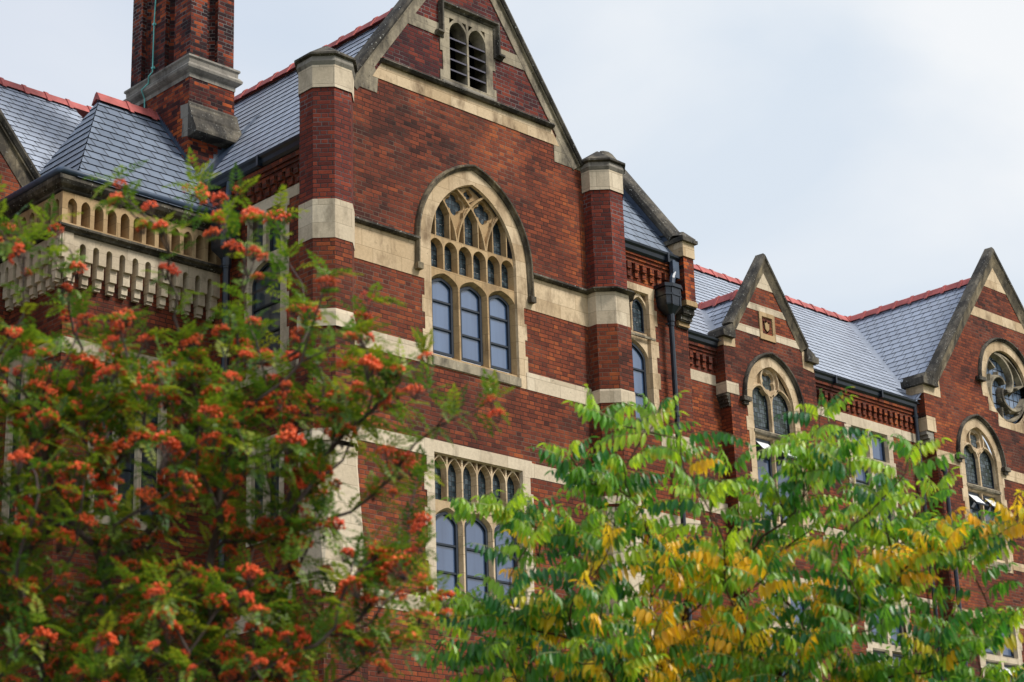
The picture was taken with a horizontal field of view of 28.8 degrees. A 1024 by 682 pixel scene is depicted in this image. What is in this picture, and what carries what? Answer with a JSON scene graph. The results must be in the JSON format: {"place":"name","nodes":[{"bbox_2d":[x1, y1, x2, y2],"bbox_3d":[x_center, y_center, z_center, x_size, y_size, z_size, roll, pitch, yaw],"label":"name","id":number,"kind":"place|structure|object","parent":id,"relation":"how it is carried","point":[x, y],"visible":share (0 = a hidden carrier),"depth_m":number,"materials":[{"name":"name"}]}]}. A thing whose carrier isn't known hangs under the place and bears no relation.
{"place":"outdoors","nodes":[
{"label":"outdoors","id":0,"kind":"place"},
{"bbox_2d":[0,147,514,681],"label":"rowan tree","id":1,"kind":"object","parent":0,"point":[150,595],"visible":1,"depth_m":9.14,"materials":[{"name":"green plant"}]},
{"bbox_2d":[0,0,1023,681],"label":"school building","id":2,"kind":"structure","parent":0,"point":[440,176],"depth_m":34.86,"materials":[{"name":"brick"}]},
{"bbox_2d":[0,336,59,534],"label":"window","id":3,"kind":"structure","parent":2,"relation":"in","point":[6,510],"depth_m":32.86,"materials":[{"name":"stone"}]},
{"bbox_2d":[86,343,166,531],"bbox_3d":[-6.340,1.608,32.748,1.500,3.000,0.131,16,-26,-42],"label":"window","id":4,"kind":"structure","parent":2,"relation":"in","point":[126,476],"depth_m":32.75,"materials":[{"name":"stone"}]},
{"bbox_2d":[246,433,283,547],"bbox_3d":[-3.977,2.424,32.510,0.121,1.750,1.000,16,-26,-42],"label":"window","id":5,"kind":"structure","parent":2,"relation":"in","point":[280,484],"depth_m":32.59,"materials":[{"name":"stone"}]},
{"bbox_2d":[244,183,298,378],"bbox_3d":[-3.658,-1.117,33.238,0.121,3.100,2.650,16,-26,-42],"label":"window","id":6,"kind":"structure","parent":2,"relation":"in","point":[266,299],"depth_m":33.69,"materials":[{"name":"stone"}]},
{"bbox_2d":[435,0,505,100],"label":"window","id":7,"kind":"structure","parent":2,"relation":"in","point":[470,43],"depth_m":35.42,"materials":[{"name":"stone"}]},
{"bbox_2d":[414,164,536,388],"bbox_3d":[-0.676,-1.214,34.009,2.745,3.846,0.310,16,-26,-42],"label":"window","id":8,"kind":"structure","parent":2,"relation":"in","point":[473,299],"depth_m":34.07,"materials":[{"name":"stone"}]},
{"bbox_2d":[424,437,535,615],"bbox_3d":[-0.548,3.176,32.533,2.460,2.880,0.200,16,-26,-42],"label":"window","id":9,"kind":"structure","parent":2,"relation":"in","point":[467,472],"depth_m":32.55,"materials":[{"name":"stone"}]},
{"bbox_2d":[627,281,662,435],"bbox_3d":[2.367,0.322,38.088,1.200,3.000,0.180,16,-26,-42],"label":"window","id":10,"kind":"structure","parent":2,"relation":"in","point":[643,317],"depth_m":38.33,"materials":[{"name":"stone"}]},
{"bbox_2d":[740,352,808,535],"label":"window","id":11,"kind":"structure","parent":2,"relation":"in","point":[764,396],"depth_m":44.95,"materials":[{"name":"stone"}]},
{"bbox_2d":[759,576,820,681],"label":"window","id":12,"kind":"structure","parent":2,"relation":"in","point":[790,601],"depth_m":43.63,"materials":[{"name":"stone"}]},
{"bbox_2d":[829,412,901,542],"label":"window","id":13,"kind":"structure","parent":2,"relation":"in","point":[881,452],"depth_m":47.97,"materials":[{"name":"stone"}]},
{"bbox_2d":[864,598,912,667],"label":"window","id":14,"kind":"structure","parent":2,"relation":"in","point":[875,647],"depth_m":46.39,"materials":[{"name":"stone"}]},
{"bbox_2d":[955,414,1013,573],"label":"window","id":15,"kind":"structure","parent":2,"relation":"in","point":[981,471],"depth_m":50.64,"materials":[{"name":"stone"}]},
{"bbox_2d":[975,337,1023,433],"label":"window","id":16,"kind":"structure","parent":2,"relation":"in","point":[1000,381],"depth_m":52.57,"materials":[{"name":"stone"}]},
{"bbox_2d":[979,612,1022,681],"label":"window","id":17,"kind":"structure","parent":2,"relation":"in","point":[1013,658],"depth_m":49.19,"materials":[{"name":"stone"}]},
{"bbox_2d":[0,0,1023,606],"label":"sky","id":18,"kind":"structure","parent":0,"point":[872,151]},
{"bbox_2d":[406,384,1023,681],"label":"pinnate leaved tree","id":19,"kind":"object","parent":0,"point":[819,637],"visible":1,"depth_m":11.85,"materials":[{"name":"green plant"}]}
]}

